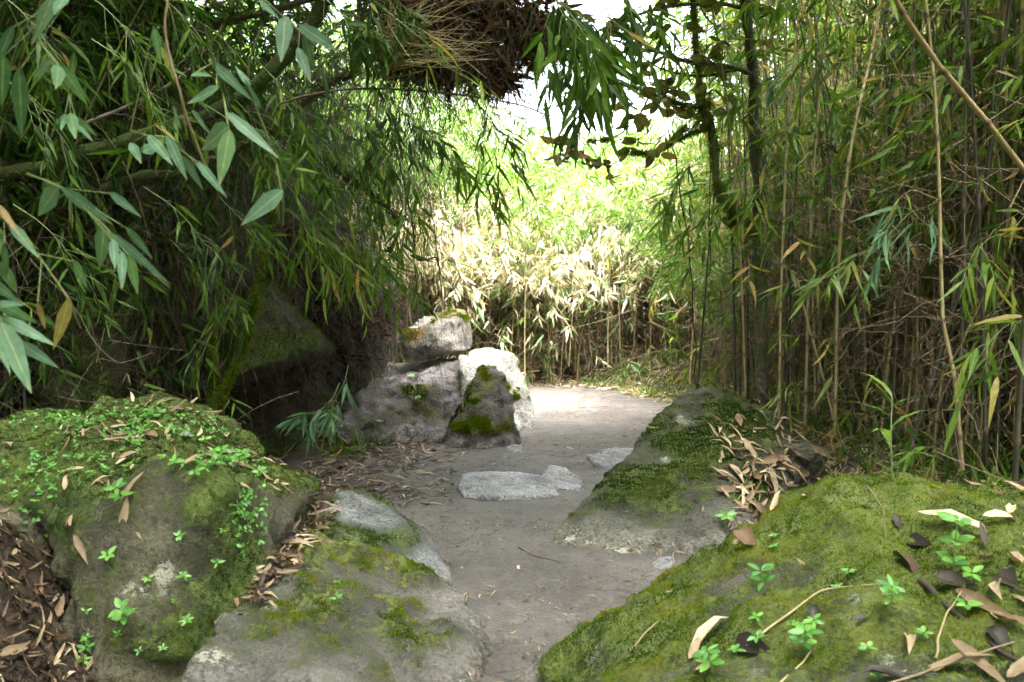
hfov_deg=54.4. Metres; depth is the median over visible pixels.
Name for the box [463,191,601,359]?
bamboo clump
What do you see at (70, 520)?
dead leaf
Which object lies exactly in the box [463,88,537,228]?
bamboo branch
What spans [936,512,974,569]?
seedling
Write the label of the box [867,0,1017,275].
bamboo
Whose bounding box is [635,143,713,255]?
bamboo branch
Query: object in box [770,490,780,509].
dead leaf
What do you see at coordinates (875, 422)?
young bamboo
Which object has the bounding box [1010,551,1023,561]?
dead leaf
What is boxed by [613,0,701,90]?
bamboo branch
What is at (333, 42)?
bamboo
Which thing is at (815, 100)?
bamboo
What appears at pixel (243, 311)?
bamboo branch
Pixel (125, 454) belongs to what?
dead leaf
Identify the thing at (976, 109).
bamboo
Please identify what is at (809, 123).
bamboo
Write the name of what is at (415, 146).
bamboo
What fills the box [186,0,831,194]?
sky
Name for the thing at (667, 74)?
bamboo
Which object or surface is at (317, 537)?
dead leaf
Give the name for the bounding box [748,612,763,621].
seedling
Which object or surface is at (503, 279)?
bamboo
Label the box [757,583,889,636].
stick
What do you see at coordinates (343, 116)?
bamboo
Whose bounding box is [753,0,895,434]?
bamboo
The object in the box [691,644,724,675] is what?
seedling
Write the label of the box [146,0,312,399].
bamboo
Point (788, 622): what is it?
seedling
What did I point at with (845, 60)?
bamboo
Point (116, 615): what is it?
seedling
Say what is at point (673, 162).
bamboo
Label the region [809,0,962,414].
bamboo
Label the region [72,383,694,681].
path
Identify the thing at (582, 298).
bamboo
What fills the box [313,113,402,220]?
bamboo branch
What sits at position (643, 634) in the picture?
stick
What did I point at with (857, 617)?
dead leaf
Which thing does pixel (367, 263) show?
bamboo branch
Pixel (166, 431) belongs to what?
leaf litter
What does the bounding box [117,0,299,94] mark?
bamboo
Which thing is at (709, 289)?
bamboo clump
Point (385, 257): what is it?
bamboo
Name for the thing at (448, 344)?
boulder
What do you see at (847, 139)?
bamboo clump
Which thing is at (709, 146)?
vine
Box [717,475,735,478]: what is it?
dead leaf
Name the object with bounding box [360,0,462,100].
bamboo branch
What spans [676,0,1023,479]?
bamboo clump
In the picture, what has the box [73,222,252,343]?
tree limb
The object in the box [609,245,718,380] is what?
bamboo
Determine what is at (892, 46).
bamboo
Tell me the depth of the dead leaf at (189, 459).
3.21 m
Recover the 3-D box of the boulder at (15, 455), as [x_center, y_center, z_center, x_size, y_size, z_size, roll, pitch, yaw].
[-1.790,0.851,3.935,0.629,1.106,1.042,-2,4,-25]
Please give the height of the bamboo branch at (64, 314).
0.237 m
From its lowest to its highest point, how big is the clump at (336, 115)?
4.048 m
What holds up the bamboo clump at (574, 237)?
on the ground at (292, 460)
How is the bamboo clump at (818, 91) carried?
on the ground at (292, 460)
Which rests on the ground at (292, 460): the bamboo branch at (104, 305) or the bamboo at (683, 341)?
the bamboo at (683, 341)
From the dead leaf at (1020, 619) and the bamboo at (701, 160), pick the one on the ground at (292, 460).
the bamboo at (701, 160)
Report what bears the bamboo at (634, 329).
on the ground at (292, 460)
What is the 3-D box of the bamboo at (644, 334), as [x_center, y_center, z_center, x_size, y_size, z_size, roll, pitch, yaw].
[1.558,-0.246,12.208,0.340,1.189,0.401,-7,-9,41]
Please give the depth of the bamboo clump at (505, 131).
15.47 m
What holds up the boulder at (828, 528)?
on the ground at (292, 460)
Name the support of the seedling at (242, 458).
on the boulder at (166, 501)
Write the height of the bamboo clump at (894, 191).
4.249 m
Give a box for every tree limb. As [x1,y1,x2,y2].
[0,0,334,215]
[0,0,373,238]
[2,0,354,123]
[44,159,220,306]
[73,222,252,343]
[86,0,239,236]
[242,113,430,255]
[278,68,571,208]
[353,139,542,350]
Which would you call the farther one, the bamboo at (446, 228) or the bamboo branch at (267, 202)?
the bamboo at (446, 228)
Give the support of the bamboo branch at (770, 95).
attached to the bamboo clump at (818, 91)
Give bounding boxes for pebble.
[182,431,191,436]
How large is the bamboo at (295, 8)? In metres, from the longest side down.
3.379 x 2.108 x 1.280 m
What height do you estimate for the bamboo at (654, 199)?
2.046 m
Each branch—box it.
[0,0,68,137]
[0,205,86,349]
[0,282,58,393]
[5,0,106,127]
[10,82,94,237]
[13,204,138,349]
[25,173,170,293]
[26,25,96,143]
[91,38,215,181]
[95,0,209,134]
[128,26,226,197]
[144,187,249,312]
[163,0,251,129]
[169,239,258,343]
[175,269,243,398]
[187,25,278,185]
[205,104,319,244]
[216,196,305,292]
[235,25,283,225]
[235,99,322,219]
[252,56,344,197]
[259,0,337,81]
[263,192,386,341]
[265,104,348,244]
[274,382,342,456]
[280,154,360,250]
[287,208,417,320]
[311,0,414,131]
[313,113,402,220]
[317,365,360,437]
[331,95,432,218]
[341,179,432,306]
[349,231,437,342]
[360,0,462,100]
[365,78,461,176]
[383,8,504,112]
[383,167,435,279]
[418,147,515,244]
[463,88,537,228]
[516,0,600,124]
[532,0,678,173]
[540,0,767,239]
[547,0,655,114]
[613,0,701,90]
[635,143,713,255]
[661,200,738,305]
[709,152,809,275]
[752,22,843,130]
[759,355,844,426]
[854,187,951,303]
[893,47,1023,169]
[937,216,1023,344]
[943,314,1023,453]
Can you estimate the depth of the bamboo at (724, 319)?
9.22 m
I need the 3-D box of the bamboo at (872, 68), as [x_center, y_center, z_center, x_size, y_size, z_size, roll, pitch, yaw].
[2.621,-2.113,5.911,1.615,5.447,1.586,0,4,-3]
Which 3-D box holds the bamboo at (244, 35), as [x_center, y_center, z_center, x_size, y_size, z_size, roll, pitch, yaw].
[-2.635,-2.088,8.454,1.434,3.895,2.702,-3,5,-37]
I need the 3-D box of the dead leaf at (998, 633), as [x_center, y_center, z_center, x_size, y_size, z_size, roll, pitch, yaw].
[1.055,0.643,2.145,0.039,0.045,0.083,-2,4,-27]
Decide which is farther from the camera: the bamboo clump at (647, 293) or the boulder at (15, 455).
the bamboo clump at (647, 293)
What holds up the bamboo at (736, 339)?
on the ground at (292, 460)
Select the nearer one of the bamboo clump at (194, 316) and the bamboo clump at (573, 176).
the bamboo clump at (194, 316)
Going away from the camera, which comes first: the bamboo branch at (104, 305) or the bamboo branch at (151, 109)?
the bamboo branch at (151, 109)
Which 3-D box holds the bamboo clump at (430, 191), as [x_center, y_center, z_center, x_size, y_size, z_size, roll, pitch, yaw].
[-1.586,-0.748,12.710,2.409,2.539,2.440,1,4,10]
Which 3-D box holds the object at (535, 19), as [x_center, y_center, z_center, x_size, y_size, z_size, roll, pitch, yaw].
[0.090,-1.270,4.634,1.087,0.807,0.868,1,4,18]
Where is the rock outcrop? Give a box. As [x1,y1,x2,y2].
[323,358,463,445]
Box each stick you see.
[518,547,576,565]
[629,605,680,650]
[722,422,839,465]
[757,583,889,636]
[780,650,810,681]
[866,485,885,537]
[890,641,1014,681]
[917,578,1018,661]
[934,586,964,659]
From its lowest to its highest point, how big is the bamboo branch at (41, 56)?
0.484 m
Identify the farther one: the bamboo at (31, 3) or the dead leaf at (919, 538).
the bamboo at (31, 3)
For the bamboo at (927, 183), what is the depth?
5.67 m
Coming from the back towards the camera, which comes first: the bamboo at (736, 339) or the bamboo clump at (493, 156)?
the bamboo clump at (493, 156)
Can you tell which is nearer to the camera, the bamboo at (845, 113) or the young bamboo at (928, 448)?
the young bamboo at (928, 448)
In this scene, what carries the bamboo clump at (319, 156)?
on the ground at (292, 460)
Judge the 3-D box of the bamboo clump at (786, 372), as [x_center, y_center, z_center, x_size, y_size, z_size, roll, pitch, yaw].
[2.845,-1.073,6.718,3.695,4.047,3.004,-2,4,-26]
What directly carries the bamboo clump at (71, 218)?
on the ground at (292, 460)
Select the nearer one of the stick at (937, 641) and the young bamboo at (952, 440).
the stick at (937, 641)
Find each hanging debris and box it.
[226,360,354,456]
[236,218,434,416]
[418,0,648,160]
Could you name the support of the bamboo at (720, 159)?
on the ground at (292, 460)
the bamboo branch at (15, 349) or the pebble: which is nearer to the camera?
the bamboo branch at (15, 349)
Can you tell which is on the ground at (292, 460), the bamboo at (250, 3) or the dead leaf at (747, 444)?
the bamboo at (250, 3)
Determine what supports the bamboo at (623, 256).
on the ground at (292, 460)
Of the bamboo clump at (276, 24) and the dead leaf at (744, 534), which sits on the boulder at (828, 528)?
the dead leaf at (744, 534)
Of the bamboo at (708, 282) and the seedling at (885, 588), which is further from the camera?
the bamboo at (708, 282)
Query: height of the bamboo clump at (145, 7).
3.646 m
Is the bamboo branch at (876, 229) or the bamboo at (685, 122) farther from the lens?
the bamboo at (685, 122)
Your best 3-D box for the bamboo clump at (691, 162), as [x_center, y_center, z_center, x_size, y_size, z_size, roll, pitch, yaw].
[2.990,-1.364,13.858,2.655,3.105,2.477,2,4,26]
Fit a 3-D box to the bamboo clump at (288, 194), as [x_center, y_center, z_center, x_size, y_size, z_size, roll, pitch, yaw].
[-2.907,-1.168,9.109,3.294,3.098,3.369,3,5,42]
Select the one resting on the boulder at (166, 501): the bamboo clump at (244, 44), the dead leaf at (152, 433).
the dead leaf at (152, 433)
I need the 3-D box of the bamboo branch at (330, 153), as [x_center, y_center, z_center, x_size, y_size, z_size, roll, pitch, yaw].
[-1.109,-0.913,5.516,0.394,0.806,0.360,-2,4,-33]
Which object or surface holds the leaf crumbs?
on the path
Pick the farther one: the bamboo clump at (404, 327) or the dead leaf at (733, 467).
the bamboo clump at (404, 327)
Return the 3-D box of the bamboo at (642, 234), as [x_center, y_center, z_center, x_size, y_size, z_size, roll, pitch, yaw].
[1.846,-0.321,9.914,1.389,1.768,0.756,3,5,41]
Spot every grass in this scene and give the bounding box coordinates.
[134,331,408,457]
[567,340,812,415]
[750,370,1023,485]
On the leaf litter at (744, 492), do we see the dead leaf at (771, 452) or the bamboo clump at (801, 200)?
the dead leaf at (771, 452)
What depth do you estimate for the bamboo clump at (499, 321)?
12.27 m
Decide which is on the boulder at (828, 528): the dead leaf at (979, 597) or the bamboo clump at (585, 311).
the dead leaf at (979, 597)
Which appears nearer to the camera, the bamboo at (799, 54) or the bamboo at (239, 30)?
the bamboo at (239, 30)
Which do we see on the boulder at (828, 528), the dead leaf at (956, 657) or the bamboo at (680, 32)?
the dead leaf at (956, 657)
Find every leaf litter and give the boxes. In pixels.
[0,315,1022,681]
[0,430,173,681]
[7,394,302,570]
[71,392,303,492]
[217,341,468,506]
[224,490,345,614]
[526,351,752,402]
[709,406,971,529]
[754,399,1022,485]
[958,477,1023,669]
[979,479,1023,589]
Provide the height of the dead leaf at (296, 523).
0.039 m
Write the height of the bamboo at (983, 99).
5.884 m
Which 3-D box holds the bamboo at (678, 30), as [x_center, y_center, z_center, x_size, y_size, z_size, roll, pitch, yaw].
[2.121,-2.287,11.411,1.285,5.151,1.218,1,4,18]
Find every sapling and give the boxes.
[205,285,220,413]
[208,207,276,412]
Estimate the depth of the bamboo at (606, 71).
3.53 m
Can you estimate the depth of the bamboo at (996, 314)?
4.87 m
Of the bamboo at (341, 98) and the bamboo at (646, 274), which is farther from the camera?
the bamboo at (646, 274)
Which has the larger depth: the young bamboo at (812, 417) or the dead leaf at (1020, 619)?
the young bamboo at (812, 417)
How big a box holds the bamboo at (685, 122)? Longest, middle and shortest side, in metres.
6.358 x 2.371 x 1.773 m
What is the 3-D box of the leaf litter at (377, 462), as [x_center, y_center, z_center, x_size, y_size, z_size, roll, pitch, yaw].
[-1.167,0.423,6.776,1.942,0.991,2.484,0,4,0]
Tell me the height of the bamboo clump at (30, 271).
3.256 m
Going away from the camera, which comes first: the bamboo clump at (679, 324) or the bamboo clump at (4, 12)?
the bamboo clump at (4, 12)
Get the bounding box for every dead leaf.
[0,643,28,655]
[2,576,23,587]
[38,570,46,598]
[55,594,64,615]
[62,475,67,489]
[68,513,73,525]
[73,534,87,563]
[104,436,127,440]
[119,451,136,457]
[119,495,128,522]
[120,472,142,499]
[143,430,157,435]
[185,454,197,463]
[278,542,288,558]
[292,530,332,543]
[293,515,300,528]
[688,637,700,658]
[691,616,728,643]
[716,485,741,492]
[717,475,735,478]
[721,436,730,446]
[730,464,743,482]
[731,451,742,459]
[733,526,754,544]
[733,632,769,653]
[735,413,742,425]
[744,438,756,457]
[744,484,754,505]
[752,500,764,514]
[753,471,763,479]
[760,454,787,463]
[768,446,806,481]
[769,466,777,492]
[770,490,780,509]
[788,447,809,460]
[800,491,807,496]
[801,469,808,476]
[807,443,833,459]
[807,604,818,618]
[849,604,879,625]
[866,665,925,679]
[891,514,900,528]
[893,551,917,572]
[903,652,991,674]
[904,632,915,653]
[907,532,931,545]
[918,509,987,533]
[935,570,975,586]
[951,639,1005,681]
[955,587,1016,619]
[983,509,1014,519]
[986,624,1013,656]
[988,578,1001,599]
[990,610,1023,623]
[998,566,1015,589]
[1006,503,1015,512]
[1007,656,1023,676]
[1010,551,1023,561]
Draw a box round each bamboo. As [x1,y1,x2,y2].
[0,0,100,243]
[0,0,106,282]
[0,0,214,314]
[0,20,82,196]
[0,93,63,408]
[11,0,240,253]
[13,0,261,397]
[16,0,174,194]
[16,0,326,293]
[20,0,128,271]
[21,0,181,260]
[34,0,142,85]
[80,0,276,288]
[81,324,137,390]
[87,0,1023,251]
[89,275,152,392]
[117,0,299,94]
[127,238,180,378]
[130,327,178,397]
[131,0,366,375]
[135,0,275,83]
[139,326,183,395]
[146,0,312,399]
[147,0,372,383]
[158,254,221,401]
[170,204,225,391]
[177,144,295,415]
[179,0,283,224]
[185,3,296,68]
[186,0,304,195]
[198,0,298,289]
[198,112,263,391]
[203,0,297,86]
[225,38,374,270]
[226,11,366,237]
[227,168,358,286]
[230,236,258,297]
[250,4,373,165]
[252,33,370,269]
[259,5,371,223]
[281,52,393,209]
[282,56,403,216]
[314,0,581,187]
[328,214,417,362]
[365,91,567,283]
[365,137,517,230]
[373,221,488,349]
[377,133,448,200]
[381,246,447,319]
[383,226,496,313]
[384,245,460,314]
[403,210,490,354]
[404,244,509,317]
[425,227,520,348]
[429,248,539,332]
[438,203,527,302]
[441,170,561,347]
[463,241,562,347]
[464,229,548,329]
[468,155,622,356]
[471,214,555,367]
[471,254,592,346]
[485,118,624,323]
[487,244,552,343]
[489,161,583,383]
[496,177,595,376]
[503,168,595,371]
[508,247,614,384]
[509,247,591,364]
[512,295,541,381]
[521,207,641,371]
[526,226,657,382]
[552,238,654,333]
[555,117,676,162]
[561,162,663,363]
[561,254,672,383]
[573,261,664,372]
[573,303,605,366]
[579,177,667,347]
[582,199,753,362]
[585,197,714,370]
[586,270,659,364]
[590,192,712,379]
[599,0,725,364]
[599,159,750,389]
[605,185,734,345]
[606,220,643,374]
[606,237,665,348]
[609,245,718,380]
[612,149,710,359]
[617,216,716,379]
[617,282,642,362]
[625,220,676,355]
[627,188,718,385]
[627,287,648,361]
[629,245,691,356]
[634,143,745,353]
[634,182,712,346]
[634,222,751,389]
[636,0,798,383]
[640,0,822,398]
[644,7,792,377]
[645,0,725,336]
[646,160,739,383]
[648,321,697,354]
[655,259,754,394]
[656,6,739,349]
[656,225,727,389]
[662,0,774,380]
[663,0,780,340]
[663,3,827,366]
[664,94,747,323]
[668,0,773,387]
[668,159,732,196]
[670,0,744,275]
[671,186,719,360]
[671,259,768,394]
[674,0,808,397]
[675,259,774,393]
[676,0,774,214]
[677,0,846,419]
[682,0,845,404]
[682,198,750,388]
[683,140,733,354]
[686,27,911,434]
[687,0,894,416]
[708,0,905,441]
[709,0,814,287]
[711,0,838,413]
[711,144,802,381]
[715,85,829,322]
[716,1,854,226]
[717,69,868,413]
[718,1,880,398]
[718,82,794,398]
[718,150,821,378]
[737,202,784,392]
[741,0,846,189]
[746,0,915,382]
[749,17,857,353]
[752,1,878,207]
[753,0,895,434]
[755,0,988,414]
[759,2,860,205]
[763,1,890,274]
[764,34,857,357]
[773,0,1023,427]
[780,0,961,403]
[787,0,1023,458]
[791,278,856,448]
[792,403,827,433]
[802,206,866,443]
[804,66,933,271]
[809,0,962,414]
[812,0,979,427]
[817,106,919,367]
[824,0,977,364]
[839,372,942,478]
[840,390,887,454]
[848,1,1023,416]
[851,0,969,470]
[851,0,1013,449]
[852,0,1023,462]
[858,170,950,422]
[859,0,986,365]
[863,0,1021,445]
[864,0,1023,432]
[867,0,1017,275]
[871,0,1023,458]
[872,6,1023,439]
[880,0,1016,433]
[881,133,974,460]
[890,0,1023,460]
[893,0,1021,434]
[893,205,931,413]
[894,0,1023,174]
[896,0,1023,254]
[902,0,1012,471]
[915,430,944,473]
[930,417,974,470]
[941,0,1023,471]
[968,75,1023,265]
[977,116,1023,153]
[979,417,1022,466]
[982,412,1022,467]
[984,31,1023,71]
[1002,66,1023,83]
[1011,290,1023,483]
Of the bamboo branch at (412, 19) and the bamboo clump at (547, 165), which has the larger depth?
the bamboo clump at (547, 165)
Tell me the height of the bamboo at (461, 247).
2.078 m
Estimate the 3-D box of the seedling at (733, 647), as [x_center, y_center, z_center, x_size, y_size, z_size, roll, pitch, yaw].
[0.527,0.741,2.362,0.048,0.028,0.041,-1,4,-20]
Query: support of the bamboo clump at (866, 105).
on the ground at (292, 460)
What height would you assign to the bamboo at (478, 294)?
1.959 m
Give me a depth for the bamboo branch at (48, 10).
1.51 m
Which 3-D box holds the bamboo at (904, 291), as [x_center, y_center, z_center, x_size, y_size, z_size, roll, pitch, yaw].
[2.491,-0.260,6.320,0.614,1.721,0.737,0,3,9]
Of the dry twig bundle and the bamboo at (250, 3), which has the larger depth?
the bamboo at (250, 3)
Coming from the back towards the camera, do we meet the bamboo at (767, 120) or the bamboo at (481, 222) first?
the bamboo at (481, 222)
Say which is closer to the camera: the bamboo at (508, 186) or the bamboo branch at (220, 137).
the bamboo branch at (220, 137)
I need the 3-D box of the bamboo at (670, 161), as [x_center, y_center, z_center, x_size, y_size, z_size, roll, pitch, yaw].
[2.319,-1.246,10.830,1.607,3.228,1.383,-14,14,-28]
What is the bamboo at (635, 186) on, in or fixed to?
on the ground at (292, 460)
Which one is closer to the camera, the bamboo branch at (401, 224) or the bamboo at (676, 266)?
the bamboo branch at (401, 224)
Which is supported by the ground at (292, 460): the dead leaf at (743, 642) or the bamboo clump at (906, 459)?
the bamboo clump at (906, 459)
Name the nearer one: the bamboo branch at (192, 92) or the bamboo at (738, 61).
the bamboo branch at (192, 92)
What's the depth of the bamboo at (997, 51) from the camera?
4.35 m
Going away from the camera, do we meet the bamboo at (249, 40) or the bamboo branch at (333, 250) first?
the bamboo branch at (333, 250)
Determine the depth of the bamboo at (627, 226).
8.54 m
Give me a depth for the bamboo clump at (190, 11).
7.55 m
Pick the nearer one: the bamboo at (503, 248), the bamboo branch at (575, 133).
the bamboo branch at (575, 133)
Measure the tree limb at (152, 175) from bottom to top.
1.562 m
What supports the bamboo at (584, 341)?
on the ground at (292, 460)
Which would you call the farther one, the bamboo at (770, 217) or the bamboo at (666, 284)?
the bamboo at (666, 284)
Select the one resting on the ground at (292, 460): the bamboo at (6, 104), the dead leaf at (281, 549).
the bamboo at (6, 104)
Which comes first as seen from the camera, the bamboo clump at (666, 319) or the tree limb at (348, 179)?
the tree limb at (348, 179)
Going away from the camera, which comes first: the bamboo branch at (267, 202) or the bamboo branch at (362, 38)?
the bamboo branch at (267, 202)
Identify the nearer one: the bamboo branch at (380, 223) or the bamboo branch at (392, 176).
the bamboo branch at (392, 176)
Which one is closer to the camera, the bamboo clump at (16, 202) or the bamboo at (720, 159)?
the bamboo clump at (16, 202)
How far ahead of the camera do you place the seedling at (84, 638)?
3.07 m
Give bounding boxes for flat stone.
[457,471,559,500]
[506,444,522,452]
[541,465,583,490]
[586,448,632,468]
[652,556,674,568]
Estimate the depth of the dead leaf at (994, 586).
2.29 m
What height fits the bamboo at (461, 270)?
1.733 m
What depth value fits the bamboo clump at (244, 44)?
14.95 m
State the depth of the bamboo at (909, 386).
5.66 m
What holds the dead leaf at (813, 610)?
on the boulder at (828, 528)
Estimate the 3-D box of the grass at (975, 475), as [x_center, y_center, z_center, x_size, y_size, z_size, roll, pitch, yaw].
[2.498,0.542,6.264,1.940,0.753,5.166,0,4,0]
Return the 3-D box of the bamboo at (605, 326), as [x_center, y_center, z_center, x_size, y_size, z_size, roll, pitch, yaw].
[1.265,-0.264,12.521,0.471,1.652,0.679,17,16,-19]
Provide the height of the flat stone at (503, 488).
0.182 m
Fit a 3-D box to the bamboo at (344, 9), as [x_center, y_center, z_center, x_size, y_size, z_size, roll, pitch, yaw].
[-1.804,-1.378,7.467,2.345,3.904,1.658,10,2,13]
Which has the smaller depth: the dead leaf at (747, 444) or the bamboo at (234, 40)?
the dead leaf at (747, 444)
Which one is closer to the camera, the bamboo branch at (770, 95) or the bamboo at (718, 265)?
the bamboo branch at (770, 95)
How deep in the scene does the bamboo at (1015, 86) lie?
4.23 m
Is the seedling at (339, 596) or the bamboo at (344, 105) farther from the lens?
the bamboo at (344, 105)
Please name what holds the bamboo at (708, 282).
on the ground at (292, 460)
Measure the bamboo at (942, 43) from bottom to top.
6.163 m
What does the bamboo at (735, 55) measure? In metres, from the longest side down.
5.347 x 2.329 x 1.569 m
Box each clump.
[0,0,141,233]
[0,0,149,416]
[0,0,218,414]
[0,0,295,409]
[0,0,298,439]
[0,0,338,417]
[0,0,364,440]
[0,0,519,475]
[0,10,151,412]
[0,11,188,411]
[3,0,256,390]
[10,0,78,208]
[18,59,313,414]
[22,19,309,374]
[23,36,285,392]
[34,0,246,364]
[102,20,456,414]
[136,47,372,351]
[150,0,441,166]
[158,0,314,89]
[177,84,399,341]
[181,82,376,329]
[190,0,380,121]
[190,35,418,326]
[214,48,441,341]
[219,134,438,345]
[260,17,472,359]
[270,36,420,176]
[290,83,483,362]
[325,187,470,305]
[332,66,517,344]
[344,147,470,360]
[352,121,541,363]
[356,171,588,386]
[358,227,476,363]
[373,232,451,362]
[379,192,510,360]
[391,202,599,384]
[392,182,568,344]
[394,106,565,341]
[406,141,595,375]
[413,207,631,386]
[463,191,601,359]
[471,155,619,373]
[472,189,663,387]
[491,180,644,370]
[504,122,649,309]
[506,158,702,384]
[517,137,671,370]
[522,0,928,399]
[530,156,694,352]
[536,167,733,358]
[543,176,712,377]
[556,130,693,348]
[596,127,698,168]
[599,2,881,384]
[600,116,741,347]
[608,157,702,347]
[623,0,924,384]
[637,69,812,373]
[638,181,736,347]
[644,0,919,391]
[646,0,1008,448]
[649,0,1003,430]
[652,138,706,325]
[669,1,953,381]
[674,0,924,371]
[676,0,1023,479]
[684,0,1021,444]
[717,0,1006,409]
[722,0,938,381]
[731,0,1021,392]
[731,0,1023,461]
[749,0,1023,475]
[757,0,1023,485]
[844,0,1023,433]
[857,5,1023,445]
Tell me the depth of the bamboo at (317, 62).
9.63 m
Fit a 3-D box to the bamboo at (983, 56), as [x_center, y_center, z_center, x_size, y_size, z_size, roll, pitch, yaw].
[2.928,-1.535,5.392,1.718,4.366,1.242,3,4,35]
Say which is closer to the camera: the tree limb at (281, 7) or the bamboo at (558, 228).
the tree limb at (281, 7)
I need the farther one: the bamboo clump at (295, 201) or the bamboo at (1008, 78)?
the bamboo clump at (295, 201)
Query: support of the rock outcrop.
on the ground at (292, 460)
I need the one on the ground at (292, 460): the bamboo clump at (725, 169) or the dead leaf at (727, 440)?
the bamboo clump at (725, 169)
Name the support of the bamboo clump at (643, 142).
on the ground at (292, 460)
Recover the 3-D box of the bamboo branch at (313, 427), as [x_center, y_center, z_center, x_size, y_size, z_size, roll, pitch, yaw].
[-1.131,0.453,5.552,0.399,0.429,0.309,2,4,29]
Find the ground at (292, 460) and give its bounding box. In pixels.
[0,306,1023,681]
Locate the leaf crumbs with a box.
[303,389,730,681]
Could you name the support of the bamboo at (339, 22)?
on the ground at (292, 460)
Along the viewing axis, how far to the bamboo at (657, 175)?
11.60 m
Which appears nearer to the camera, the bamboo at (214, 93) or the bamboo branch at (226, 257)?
the bamboo branch at (226, 257)
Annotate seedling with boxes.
[76,640,95,652]
[77,654,92,664]
[80,633,92,641]
[98,546,115,560]
[103,478,133,503]
[108,597,135,626]
[113,629,121,637]
[134,646,142,655]
[141,574,153,582]
[158,643,167,650]
[167,454,184,469]
[173,530,185,540]
[176,571,190,580]
[179,429,193,439]
[179,613,193,625]
[189,466,204,475]
[198,435,212,442]
[211,559,224,568]
[213,445,233,453]
[230,449,250,470]
[252,465,267,478]
[328,592,342,601]
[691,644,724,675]
[714,510,736,521]
[726,644,745,655]
[747,630,764,642]
[748,563,774,594]
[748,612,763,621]
[785,619,794,628]
[787,621,823,655]
[802,613,824,628]
[841,568,855,575]
[858,641,878,652]
[869,671,882,681]
[875,574,905,609]
[915,625,933,639]
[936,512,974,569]
[955,597,982,612]
[962,565,983,581]
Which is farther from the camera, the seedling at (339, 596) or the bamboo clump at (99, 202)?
the bamboo clump at (99, 202)
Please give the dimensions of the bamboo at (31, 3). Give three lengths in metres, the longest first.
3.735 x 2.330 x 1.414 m
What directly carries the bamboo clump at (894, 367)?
on the ground at (292, 460)
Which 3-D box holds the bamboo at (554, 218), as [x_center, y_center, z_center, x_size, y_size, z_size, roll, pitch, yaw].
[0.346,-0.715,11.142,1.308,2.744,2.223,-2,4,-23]
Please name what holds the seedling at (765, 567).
on the boulder at (828, 528)
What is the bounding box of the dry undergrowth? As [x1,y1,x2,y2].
[379,68,1023,481]
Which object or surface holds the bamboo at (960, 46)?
on the ground at (292, 460)
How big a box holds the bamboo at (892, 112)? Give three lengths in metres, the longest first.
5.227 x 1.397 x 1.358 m
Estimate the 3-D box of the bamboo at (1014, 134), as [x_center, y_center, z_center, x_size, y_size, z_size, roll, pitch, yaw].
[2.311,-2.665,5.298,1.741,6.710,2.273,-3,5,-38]
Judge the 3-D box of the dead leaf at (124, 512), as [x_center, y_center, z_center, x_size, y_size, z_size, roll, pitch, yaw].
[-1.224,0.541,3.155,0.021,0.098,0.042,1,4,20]
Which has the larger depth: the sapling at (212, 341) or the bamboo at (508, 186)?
the bamboo at (508, 186)
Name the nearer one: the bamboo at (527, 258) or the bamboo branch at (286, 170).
the bamboo branch at (286, 170)
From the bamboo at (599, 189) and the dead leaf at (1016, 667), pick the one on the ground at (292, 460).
the bamboo at (599, 189)
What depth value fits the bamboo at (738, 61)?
7.33 m
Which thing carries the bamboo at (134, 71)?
on the ground at (292, 460)
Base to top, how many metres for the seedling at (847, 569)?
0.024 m
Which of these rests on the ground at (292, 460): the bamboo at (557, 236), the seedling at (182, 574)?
the bamboo at (557, 236)
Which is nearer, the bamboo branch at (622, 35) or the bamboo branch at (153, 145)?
the bamboo branch at (153, 145)
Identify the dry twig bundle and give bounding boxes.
[374,0,491,82]
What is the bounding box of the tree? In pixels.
[557,0,775,409]
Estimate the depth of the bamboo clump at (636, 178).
12.16 m
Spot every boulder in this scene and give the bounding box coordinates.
[0,406,110,555]
[21,390,320,681]
[27,275,134,410]
[181,529,495,681]
[207,277,335,387]
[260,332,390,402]
[321,488,451,586]
[400,308,472,359]
[445,363,521,448]
[457,348,535,430]
[519,470,1023,681]
[550,387,822,554]
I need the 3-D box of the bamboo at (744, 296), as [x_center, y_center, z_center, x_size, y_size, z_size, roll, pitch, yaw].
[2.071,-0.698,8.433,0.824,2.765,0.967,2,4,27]
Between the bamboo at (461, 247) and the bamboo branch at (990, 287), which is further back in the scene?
the bamboo at (461, 247)
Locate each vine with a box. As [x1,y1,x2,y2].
[72,305,153,362]
[163,0,211,185]
[662,44,697,388]
[706,13,710,276]
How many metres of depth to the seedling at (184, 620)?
3.06 m
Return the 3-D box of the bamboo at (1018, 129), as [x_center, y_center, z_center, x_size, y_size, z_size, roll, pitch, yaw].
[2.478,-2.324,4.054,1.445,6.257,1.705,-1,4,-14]
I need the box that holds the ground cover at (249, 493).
[0,399,271,558]
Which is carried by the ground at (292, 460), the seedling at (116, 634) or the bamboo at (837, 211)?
the bamboo at (837, 211)
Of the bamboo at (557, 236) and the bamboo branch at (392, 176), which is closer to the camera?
the bamboo branch at (392, 176)
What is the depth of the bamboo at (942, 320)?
4.27 m
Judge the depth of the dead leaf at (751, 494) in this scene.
4.95 m
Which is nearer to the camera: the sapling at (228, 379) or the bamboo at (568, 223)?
the sapling at (228, 379)
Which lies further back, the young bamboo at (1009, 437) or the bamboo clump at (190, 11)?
the bamboo clump at (190, 11)
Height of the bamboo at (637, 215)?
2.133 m
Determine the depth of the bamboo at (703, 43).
10.91 m
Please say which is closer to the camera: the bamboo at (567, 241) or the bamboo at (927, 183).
the bamboo at (927, 183)

